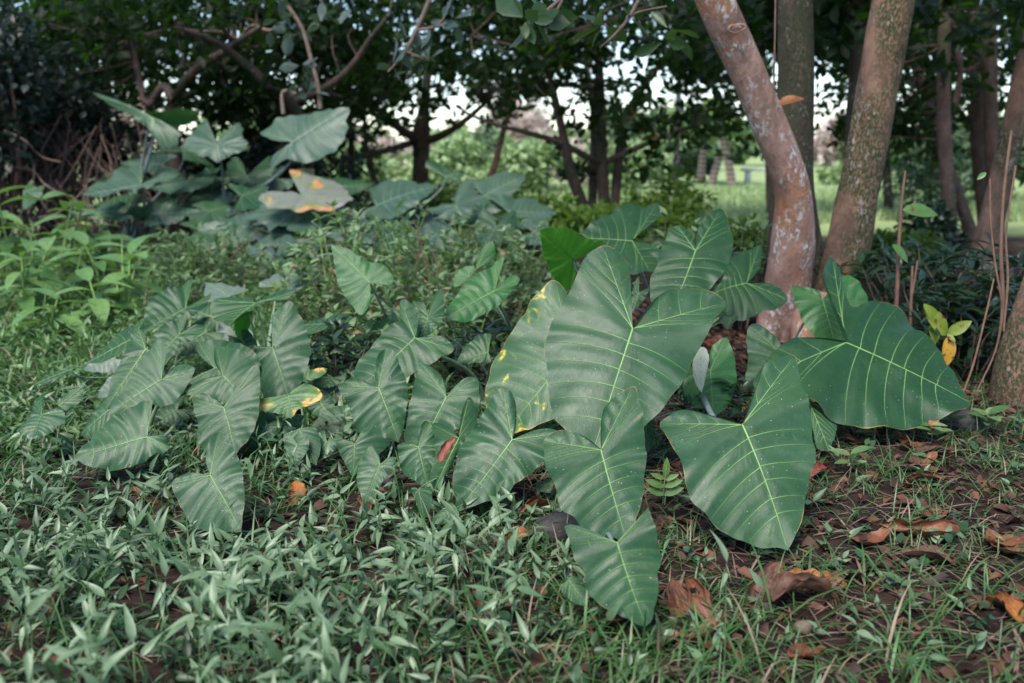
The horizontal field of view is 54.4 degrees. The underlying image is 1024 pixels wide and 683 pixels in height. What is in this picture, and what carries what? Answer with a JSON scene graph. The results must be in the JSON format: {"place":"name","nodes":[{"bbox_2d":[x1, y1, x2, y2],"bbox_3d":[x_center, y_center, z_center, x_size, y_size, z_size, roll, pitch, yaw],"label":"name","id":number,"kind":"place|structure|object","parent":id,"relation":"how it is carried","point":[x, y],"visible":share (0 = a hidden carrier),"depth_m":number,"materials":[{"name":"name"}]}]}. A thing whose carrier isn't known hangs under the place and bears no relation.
{"place":"outdoors","nodes":[
{"label":"outdoors","id":0,"kind":"place"},
{"bbox_2d":[0,0,1014,146],"label":"sky","id":1,"kind":"structure","parent":0,"point":[656,85],"materials":[{"name":"white"}]},
{"bbox_2d":[0,147,1023,682],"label":"ground","id":2,"kind":"structure","parent":0,"point":[1014,247],"depth_m":3.08,"materials":[{"name":"soil"}]},
{"bbox_2d":[0,0,59,241],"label":"thicket shrub","id":3,"kind":"object","parent":2,"relation":"on","point":[12,123],"visible":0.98,"depth_m":12.18,"materials":[{"name":"green plant"}]},
{"bbox_2d":[0,247,61,318],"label":"broad leaved plant","id":4,"kind":"object","parent":2,"relation":"on","point":[24,301],"visible":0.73,"depth_m":7.20,"materials":[{"name":"green plant"}]},
{"bbox_2d":[0,227,82,294],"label":"broad leaved plant","id":5,"kind":"object","parent":2,"relation":"on","point":[45,272],"visible":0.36,"depth_m":8.30,"materials":[{"name":"green plant"}]},
{"bbox_2d":[0,235,87,319],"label":"broad leaved plant","id":6,"kind":"object","parent":2,"relation":"on","point":[32,273],"visible":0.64,"depth_m":7.45,"materials":[{"name":"green plant"}]},
{"bbox_2d":[16,385,84,443],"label":"elephant ear","id":7,"kind":"object","parent":2,"relation":"on","point":[37,423],"visible":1,"depth_m":4.08},
{"bbox_2d":[0,37,123,236],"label":"thicket shrub","id":8,"kind":"object","parent":2,"relation":"on","point":[86,91],"visible":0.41,"depth_m":13.43,"materials":[{"name":"green plant"}]},
{"bbox_2d":[24,191,103,278],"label":"broad leaved plant","id":9,"kind":"object","parent":2,"relation":"on","point":[74,259],"visible":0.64,"depth_m":9.05,"materials":[{"name":"green plant"}]},
{"bbox_2d":[4,288,125,344],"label":"broad leaved plant","id":10,"kind":"object","parent":2,"relation":"on","point":[53,315],"visible":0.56,"depth_m":6.35,"materials":[{"name":"green plant"}]},
{"bbox_2d":[0,113,173,246],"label":"dead vine tangle","id":11,"kind":"object","parent":2,"relation":"on","point":[80,189],"visible":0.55,"depth_m":12.81,"materials":[{"name":"plant"}]},
{"bbox_2d":[42,231,141,296],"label":"broad leaved plant","id":12,"kind":"object","parent":2,"relation":"on","point":[83,239],"visible":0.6,"depth_m":7.98,"materials":[{"name":"green plant"}]},
{"bbox_2d":[49,267,143,333],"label":"broad leaved plant","id":13,"kind":"object","parent":2,"relation":"on","point":[100,306],"visible":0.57,"depth_m":6.77,"materials":[{"name":"green plant"}]},
{"bbox_2d":[55,87,181,229],"bbox_3d":[-5.863,-2.648,14.628,1.878,2.106,2.189,-8,14,-36],"label":"thicket shrub","id":14,"kind":"object","parent":2,"relation":"on","point":[107,130],"visible":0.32,"depth_m":14.26,"materials":[{"name":"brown plant"}]},
{"bbox_2d":[0,0,237,218],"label":"dense tree","id":15,"kind":"object","parent":2,"relation":"on","point":[132,88],"visible":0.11,"depth_m":16.02,"materials":[{"name":"green plant"}]},
{"bbox_2d":[34,278,211,384],"bbox_3d":[-1.823,0.042,4.892,0.708,0.624,0.770,0,11,0],"label":"elephant ear","id":16,"kind":"object","parent":2,"relation":"on","point":[169,311],"visible":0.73,"depth_m":4.87},
{"bbox_2d":[80,233,174,323],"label":"broad leaved plant","id":17,"kind":"object","parent":2,"relation":"on","point":[133,244],"visible":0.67,"depth_m":7.05,"materials":[{"name":"green plant"}]},
{"bbox_2d":[74,329,194,470],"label":"elephant ear","id":18,"kind":"object","parent":2,"relation":"on","point":[135,387],"visible":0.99,"depth_m":4.13},
{"bbox_2d":[81,92,216,247],"bbox_3d":[-4.577,-2.098,12.311,1.703,1.980,1.539,0,11,0],"label":"giant taro","id":19,"kind":"object","parent":2,"relation":"on","point":[166,209],"visible":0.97,"depth_m":12.27,"materials":[{"name":"green plant"}]},
{"bbox_2d":[133,263,218,306],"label":"shrub","id":20,"kind":"object","parent":2,"relation":"on","point":[176,276],"visible":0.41,"depth_m":7.59,"materials":[{"name":"green plant"}]},
{"bbox_2d":[158,220,257,289],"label":"weeds","id":21,"kind":"object","parent":2,"relation":"on","point":[213,247],"visible":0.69,"depth_m":8.57,"materials":[{"name":"green plant"}]},
{"bbox_2d":[171,340,260,531],"bbox_3d":[-1.145,0.330,3.870,0.330,0.437,1.544,-2,11,-12],"label":"elephant ear","id":22,"kind":"object","parent":2,"relation":"on","point":[231,378],"visible":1,"depth_m":3.95},
{"bbox_2d":[0,0,441,237],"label":"spreading tree","id":23,"kind":"object","parent":2,"relation":"on","point":[219,59],"visible":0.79,"depth_m":13.30,"materials":[{"name":"green plant"}]},
{"bbox_2d":[185,243,273,290],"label":"shrub","id":24,"kind":"object","parent":2,"relation":"on","point":[237,269],"visible":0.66,"depth_m":8.39,"materials":[{"name":"green plant"}]},
{"bbox_2d":[187,265,319,397],"bbox_3d":[-1.441,-0.067,5.465,0.730,0.584,2.279,-2,11,-9],"label":"elephant ear","id":25,"kind":"object","parent":2,"relation":"on","point":[284,359],"visible":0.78,"depth_m":4.94},
{"bbox_2d":[229,138,321,201],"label":"thicket shrub","id":26,"kind":"object","parent":2,"relation":"on","point":[252,165],"visible":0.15,"depth_m":14.02,"materials":[{"name":"green plant"}]},
{"bbox_2d":[179,107,372,241],"bbox_3d":[-3.024,-1.916,11.942,2.486,1.728,2.229,0,11,0],"label":"giant taro","id":27,"kind":"object","parent":2,"relation":"on","point":[264,198],"visible":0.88,"depth_m":11.55,"materials":[{"name":"green plant"}]},
{"bbox_2d":[0,261,559,461],"bbox_3d":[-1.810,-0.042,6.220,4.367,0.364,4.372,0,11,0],"label":"ground cover","id":28,"kind":"object","parent":2,"relation":"on","point":[15,404],"visible":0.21,"depth_m":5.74,"materials":[{"name":"green plant"}]},
{"bbox_2d":[196,211,372,270],"bbox_3d":[-2.760,-1.074,10.860,2.244,0.572,1.413,6,13,29],"label":"giant taro","id":29,"kind":"object","parent":2,"relation":"on","point":[281,236],"visible":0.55,"depth_m":10.98,"materials":[{"name":"green plant"}]},
{"bbox_2d":[242,368,355,464],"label":"elephant ear","id":30,"kind":"object","parent":2,"relation":"on","point":[311,441],"visible":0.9,"depth_m":4.07},
{"bbox_2d":[270,256,371,343],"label":"shrub","id":31,"kind":"object","parent":2,"relation":"on","point":[314,275],"visible":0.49,"depth_m":6.15,"materials":[{"name":"green plant"}]},
{"bbox_2d":[0,224,651,310],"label":"ground cover","id":32,"kind":"object","parent":2,"relation":"on","point":[69,242],"visible":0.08,"depth_m":10.51,"materials":[{"name":"green plant"}]},
{"bbox_2d":[280,208,372,334],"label":"weeds","id":33,"kind":"object","parent":2,"relation":"on","point":[298,250],"visible":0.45,"depth_m":6.39,"materials":[{"name":"green plant"}]},
{"bbox_2d":[288,150,374,227],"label":"thicket shrub","id":34,"kind":"object","parent":2,"relation":"on","point":[343,173],"visible":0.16,"depth_m":14.50,"materials":[{"name":"green plant"}]},
{"bbox_2d":[266,311,397,389],"bbox_3d":[-0.893,0.067,4.991,0.594,0.450,0.576,-8,14,-34],"label":"shrub","id":35,"kind":"object","parent":2,"relation":"on","point":[336,340],"visible":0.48,"depth_m":4.90,"materials":[{"name":"green plant"}]},
{"bbox_2d":[293,207,393,307],"bbox_3d":[-1.189,-0.555,7.253,0.723,0.863,0.721,-6,13,-28],"label":"shrub","id":36,"kind":"object","parent":2,"relation":"on","point":[342,231],"visible":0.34,"depth_m":7.23,"materials":[{"name":"green plant"}]},
{"bbox_2d":[303,245,392,402],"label":"elephant ear","id":37,"kind":"object","parent":2,"relation":"on","point":[356,275],"visible":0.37,"depth_m":4.96},
{"bbox_2d":[0,363,732,682],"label":"ground cover","id":38,"kind":"object","parent":2,"relation":"on","point":[326,667],"visible":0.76,"depth_m":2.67,"materials":[{"name":"green plant"}]},
{"bbox_2d":[324,198,432,293],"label":"weeds","id":39,"kind":"object","parent":2,"relation":"on","point":[424,213],"visible":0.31,"depth_m":7.64,"materials":[{"name":"green plant"}]},
{"bbox_2d":[0,324,759,682],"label":"grass","id":40,"kind":"structure","parent":2,"relation":"on","point":[278,504],"depth_m":2.92,"materials":[{"name":"green plant"}]},
{"bbox_2d":[312,288,460,377],"bbox_3d":[-0.643,-0.022,5.310,0.879,0.524,0.930,0,11,0],"label":"shrub","id":41,"kind":"object","parent":2,"relation":"on","point":[369,318],"visible":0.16,"depth_m":5.05,"materials":[{"name":"green plant"}]},
{"bbox_2d":[146,0,628,183],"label":"spreading tree","id":42,"kind":"object","parent":2,"relation":"on","point":[423,118],"visible":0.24,"depth_m":16.64,"materials":[{"name":"green plant"}]},
{"bbox_2d":[328,160,477,250],"bbox_3d":[-1.071,-1.565,11.802,1.734,1.120,2.555,9,14,37],"label":"giant taro","id":43,"kind":"object","parent":2,"relation":"on","point":[388,196],"visible":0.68,"depth_m":11.60,"materials":[{"name":"green plant"}]},
{"bbox_2d":[336,348,479,504],"bbox_3d":[-0.457,0.296,3.852,0.545,0.482,0.784,9,14,37],"label":"elephant ear","id":44,"kind":"object","parent":2,"relation":"on","point":[378,414],"visible":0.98,"depth_m":3.85},
{"bbox_2d":[338,237,478,319],"bbox_3d":[-0.710,-0.362,6.723,0.991,0.666,0.902,0,11,0],"label":"shrub","id":45,"kind":"object","parent":2,"relation":"on","point":[405,249],"visible":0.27,"depth_m":6.58,"materials":[{"name":"green plant"}]},
{"bbox_2d":[373,218,462,304],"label":"weeds","id":46,"kind":"object","parent":2,"relation":"on","point":[395,230],"visible":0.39,"depth_m":6.92,"materials":[{"name":"green plant"}]},
{"bbox_2d":[354,289,491,398],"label":"elephant ear","id":47,"kind":"object","parent":2,"relation":"on","point":[406,345],"visible":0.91,"depth_m":4.25},
{"bbox_2d":[370,269,500,336],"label":"shrub","id":48,"kind":"object","parent":2,"relation":"on","point":[405,281],"visible":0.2,"depth_m":5.99,"materials":[{"name":"green plant"}]},
{"bbox_2d":[394,133,491,189],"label":"bush","id":49,"kind":"object","parent":2,"relation":"on","point":[465,157],"visible":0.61,"depth_m":26.14,"materials":[{"name":"green plant"}]},
{"bbox_2d":[408,211,489,295],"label":"weeds","id":50,"kind":"object","parent":2,"relation":"on","point":[458,214],"visible":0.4,"depth_m":7.63,"materials":[{"name":"green plant"}]},
{"bbox_2d":[411,247,540,325],"bbox_3d":[-0.269,-0.395,7.032,0.967,0.584,1.023,-3,12,-16],"label":"shrub","id":51,"kind":"object","parent":2,"relation":"on","point":[511,269],"visible":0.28,"depth_m":6.99,"materials":[{"name":"green plant"}]},
{"bbox_2d":[397,387,556,523],"bbox_3d":[-0.104,0.373,3.593,0.769,0.419,0.533,-10,15,-42],"label":"elephant ear","id":52,"kind":"object","parent":2,"relation":"on","point":[489,450],"visible":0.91,"depth_m":3.48},
{"bbox_2d":[430,315,523,389],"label":"shrub","id":53,"kind":"object","parent":2,"relation":"on","point":[457,351],"visible":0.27,"depth_m":4.99,"materials":[{"name":"green plant"}]},
{"bbox_2d":[446,240,519,333],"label":"elephant ear","id":54,"kind":"object","parent":2,"relation":"on","point":[477,295],"visible":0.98,"depth_m":4.65},
{"bbox_2d":[423,170,555,250],"bbox_3d":[-0.119,-1.420,11.513,1.688,1.034,2.970,0,11,0],"label":"giant taro","id":55,"kind":"object","parent":2,"relation":"on","point":[497,190],"visible":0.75,"depth_m":11.97,"materials":[{"name":"green plant"}]},
{"bbox_2d":[440,217,538,301],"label":"weeds","id":56,"kind":"object","parent":2,"relation":"on","point":[512,241],"visible":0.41,"depth_m":7.33,"materials":[{"name":"green plant"}]},
{"bbox_2d":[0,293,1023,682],"bbox_3d":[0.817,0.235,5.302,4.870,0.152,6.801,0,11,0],"label":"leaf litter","id":57,"kind":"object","parent":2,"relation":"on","point":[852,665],"visible":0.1,"depth_m":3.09,"materials":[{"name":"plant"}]},
{"bbox_2d":[770,571,839,603],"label":"fallen leaf","id":58,"kind":"object","parent":57,"relation":"on","point":[786,581],"visible":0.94,"depth_m":2.77,"materials":[{"name":"brown plant"}]},
{"bbox_2d":[1,334,1023,682],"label":"dry straw","id":59,"kind":"object","parent":2,"relation":"on","point":[839,678],"visible":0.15,"depth_m":2.95,"materials":[{"name":"plant"}]},
{"bbox_2d":[1,369,1023,682],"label":"ground cover","id":60,"kind":"object","parent":2,"relation":"on","point":[963,527],"visible":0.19,"depth_m":2.97,"materials":[{"name":"brown plant"}]},
{"bbox_2d":[478,218,551,303],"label":"weeds","id":61,"kind":"object","parent":2,"relation":"on","point":[503,254],"visible":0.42,"depth_m":7.77,"materials":[{"name":"green plant"}]},
{"bbox_2d":[475,98,555,144],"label":"bush","id":62,"kind":"object","parent":2,"relation":"on","point":[530,120],"visible":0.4,"depth_m":57.24,"materials":[{"name":"plant"}]},
{"bbox_2d":[526,511,579,544],"bbox_3d":[0.146,0.628,3.320,0.200,0.106,0.160,0,11,0],"label":"stone","id":63,"kind":"object","parent":2,"relation":"on","point":[549,519],"visible":0.52,"depth_m":3.27,"materials":[{"name":"grey stone"}]},
{"bbox_2d":[522,190,648,241],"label":"bush","id":64,"kind":"object","parent":2,"relation":"on","point":[578,221],"visible":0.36,"depth_m":12.04,"materials":[{"name":"green plant"}]},
{"bbox_2d":[350,0,829,216],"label":"spreading tree","id":65,"kind":"object","parent":2,"relation":"on","point":[552,57],"visible":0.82,"depth_m":13.34,"materials":[{"name":"green plant"}]},
{"bbox_2d":[537,386,646,539],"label":"elephant ear","id":66,"kind":"object","parent":2,"relation":"on","point":[600,491],"visible":1,"depth_m":3.12},
{"bbox_2d":[560,509,660,625],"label":"elephant ear","id":67,"kind":"object","parent":2,"relation":"on","point":[625,568],"visible":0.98,"depth_m":2.62},
{"bbox_2d":[584,137,679,192],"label":"bush","id":68,"kind":"object","parent":2,"relation":"on","point":[640,153],"visible":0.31,"depth_m":26.12,"materials":[{"name":"green plant"}]},
{"bbox_2d":[583,184,710,242],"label":"bush","id":69,"kind":"object","parent":2,"relation":"on","point":[659,222],"visible":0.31,"depth_m":12.85,"materials":[{"name":"green plant"}]},
{"bbox_2d":[485,246,815,549],"bbox_3d":[0.446,0.104,3.812,1.115,0.888,1.718,0,11,0],"label":"elephant ear","id":70,"kind":"object","parent":2,"relation":"on","point":[580,355],"visible":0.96,"depth_m":3.74},
{"bbox_2d":[540,204,787,329],"bbox_3d":[0.745,-0.164,4.965,0.877,1.012,1.454,9,14,39],"label":"elephant ear","id":71,"kind":"object","parent":2,"relation":"on","point":[677,260],"visible":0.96,"depth_m":4.72},
{"bbox_2d":[641,163,717,230],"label":"bush","id":72,"kind":"object","parent":2,"relation":"on","point":[678,190],"visible":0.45,"depth_m":13.74,"materials":[{"name":"green plant"}]},
{"bbox_2d":[602,0,775,219],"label":"dense tree","id":73,"kind":"object","parent":2,"relation":"on","point":[750,137],"visible":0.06,"depth_m":16.71,"materials":[{"name":"green plant"}]},
{"bbox_2d":[388,361,1023,682],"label":"grass","id":74,"kind":"structure","parent":2,"relation":"on","point":[1007,673],"depth_m":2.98,"materials":[{"name":"green plant"}]},
{"bbox_2d":[663,362,754,421],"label":"glossy shrub","id":75,"kind":"object","parent":2,"relation":"on","point":[736,406],"visible":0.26,"depth_m":4.31,"materials":[{"name":"green plant"}]},
{"bbox_2d":[449,179,1023,227],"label":"meadow","id":76,"kind":"structure","parent":2,"relation":"on","point":[726,193],"depth_m":21.92,"materials":[{"name":"green plant"}]},
{"bbox_2d":[480,135,582,189],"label":"bush","id":77,"kind":"object","parent":76,"relation":"on","point":[530,160],"visible":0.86,"depth_m":24.97,"materials":[{"name":"green plant"}]},
{"bbox_2d":[723,212,767,281],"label":"bush","id":78,"kind":"object","parent":2,"relation":"on","point":[747,241],"visible":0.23,"depth_m":9.02,"materials":[{"name":"green plant"}]},
{"bbox_2d":[476,382,1023,682],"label":"ground cover","id":79,"kind":"object","parent":2,"relation":"on","point":[611,613],"visible":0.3,"depth_m":2.75,"materials":[{"name":"green plant"}]},
{"bbox_2d":[694,0,914,341],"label":"broadleaf tree","id":80,"kind":"object","parent":2,"relation":"on","point":[784,135],"visible":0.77,"depth_m":6.35,"materials":[{"name":"brown plant"}]},
{"bbox_2d":[262,0,350,113],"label":"hanging branch","id":81,"kind":"object","parent":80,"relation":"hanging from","point":[323,14],"visible":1,"depth_m":9.15,"materials":[{"name":"green plant"}]},
{"bbox_2d":[376,0,472,85],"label":"hanging branch","id":82,"kind":"object","parent":80,"relation":"hanging from","point":[415,40],"visible":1,"depth_m":7.70,"materials":[{"name":"green plant"}]},
{"bbox_2d":[495,0,577,48],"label":"hanging branch","id":83,"kind":"object","parent":80,"relation":"hanging from","point":[549,17],"visible":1,"depth_m":5.31,"materials":[{"name":"green plant"}]},
{"bbox_2d":[573,0,699,59],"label":"hanging branch","id":84,"kind":"object","parent":80,"relation":"hanging from","point":[618,34],"visible":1,"depth_m":5.60,"materials":[{"name":"green plant"}]},
{"bbox_2d":[813,110,845,166],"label":"bush","id":85,"kind":"object","parent":2,"relation":"on","point":[823,156],"visible":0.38,"depth_m":58.01,"materials":[{"name":"plant"}]},
{"bbox_2d":[664,0,1023,148],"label":"slender tree","id":86,"kind":"object","parent":2,"relation":"on","point":[851,19],"visible":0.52,"depth_m":8.41,"materials":[{"name":"green plant"}]},
{"bbox_2d":[671,0,1023,213],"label":"dense tree","id":87,"kind":"object","parent":2,"relation":"on","point":[888,202],"visible":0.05,"depth_m":17.59,"materials":[{"name":"green plant"}]},
{"bbox_2d":[745,256,969,450],"bbox_3d":[1.483,0.018,4.563,0.937,0.786,1.201,0,11,0],"label":"elephant ear","id":88,"kind":"object","parent":2,"relation":"on","point":[862,361],"visible":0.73,"depth_m":4.29},
{"bbox_2d":[814,246,959,313],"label":"glossy shrub","id":89,"kind":"object","parent":2,"relation":"on","point":[857,271],"visible":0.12,"depth_m":6.47,"materials":[{"name":"green plant"}]},
{"bbox_2d":[758,0,1022,257],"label":"slender tree","id":90,"kind":"object","parent":2,"relation":"on","point":[944,110],"visible":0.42,"depth_m":11.00,"materials":[{"name":"green plant"}]},
{"bbox_2d":[871,225,947,267],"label":"bush","id":91,"kind":"object","parent":2,"relation":"on","point":[918,235],"visible":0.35,"depth_m":9.81,"materials":[{"name":"green plant"}]},
{"bbox_2d":[815,1,1020,251],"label":"dark tree","id":92,"kind":"object","parent":2,"relation":"on","point":[964,213],"visible":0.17,"depth_m":12.22,"materials":[{"name":"brown plant"}]},
{"bbox_2d":[879,518,959,538],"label":"fallen leaf","id":93,"kind":"object","parent":2,"relation":"on","point":[926,525],"visible":0.81,"depth_m":3.21,"materials":[{"name":"brown plant"}]},
{"bbox_2d":[880,151,971,211],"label":"bush","id":94,"kind":"object","parent":2,"relation":"on","point":[920,181],"visible":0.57,"depth_m":16.63,"materials":[{"name":"green plant"}]},
{"bbox_2d":[896,193,970,261],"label":"bush","id":95,"kind":"object","parent":2,"relation":"on","point":[940,222],"visible":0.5,"depth_m":10.75,"materials":[{"name":"green plant"}]},
{"bbox_2d":[850,233,1023,345],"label":"glossy shrub","id":96,"kind":"object","parent":2,"relation":"on","point":[942,276],"visible":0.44,"depth_m":5.92,"materials":[{"name":"green plant"}]},
{"bbox_2d":[923,304,971,365],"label":"spotted seedling","id":97,"kind":"object","parent":2,"relation":"on","point":[936,319],"visible":0.8,"depth_m":5.07,"materials":[{"name":"plant"}]},
{"bbox_2d":[880,269,1018,385],"bbox_3d":[2.380,-0.069,5.362,0.790,0.608,0.936,0,11,0],"label":"glossy shrub","id":98,"kind":"object","parent":2,"relation":"on","point":[943,295],"visible":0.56,"depth_m":5.32,"materials":[{"name":"green plant"}]},
{"bbox_2d":[892,171,936,306],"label":"sapling stalk","id":99,"kind":"object","parent":98,"relation":"on","point":[918,209],"visible":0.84,"depth_m":5.17,"materials":[{"name":"plant"}]},
{"bbox_2d":[887,231,1023,350],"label":"glossy shrub","id":100,"kind":"object","parent":2,"relation":"on","point":[1020,255],"visible":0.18,"depth_m":6.21,"materials":[{"name":"green plant"}]},
{"bbox_2d":[922,0,1021,248],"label":"dark tree","id":101,"kind":"object","parent":2,"relation":"on","point":[991,112],"visible":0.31,"depth_m":12.25,"materials":[{"name":"brown plant"}]},
{"bbox_2d":[924,268,1021,372],"bbox_3d":[2.607,-0.106,5.499,0.672,0.590,0.610,0,11,0],"label":"glossy shrub","id":102,"kind":"object","parent":2,"relation":"on","point":[978,315],"visible":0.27,"depth_m":5.44,"materials":[{"name":"green plant"}]},
{"bbox_2d":[940,130,1016,426],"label":"climbing vines","id":103,"kind":"object","parent":2,"relation":"on","point":[1003,298],"visible":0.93,"depth_m":4.36,"materials":[{"name":"plant"}]},
{"bbox_2d":[951,0,1023,221],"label":"dark tree","id":104,"kind":"object","parent":2,"relation":"on","point":[977,139],"visible":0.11,"depth_m":12.89,"materials":[{"name":"brown plant"}]},
{"bbox_2d":[953,105,1023,198],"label":"bush","id":105,"kind":"object","parent":2,"relation":"on","point":[968,184],"visible":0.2,"depth_m":21.30,"materials":[{"name":"green plant"}]},
{"bbox_2d":[960,0,1023,283],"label":"leaning tree","id":106,"kind":"object","parent":2,"relation":"on","point":[1013,118],"visible":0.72,"depth_m":9.09,"materials":[{"name":"brown plant"}]},
{"bbox_2d":[988,276,1023,406],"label":"gnarled tree","id":107,"kind":"object","parent":2,"relation":"on","point":[1007,380],"visible":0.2,"depth_m":4.79,"materials":[{"name":"brown plant"}]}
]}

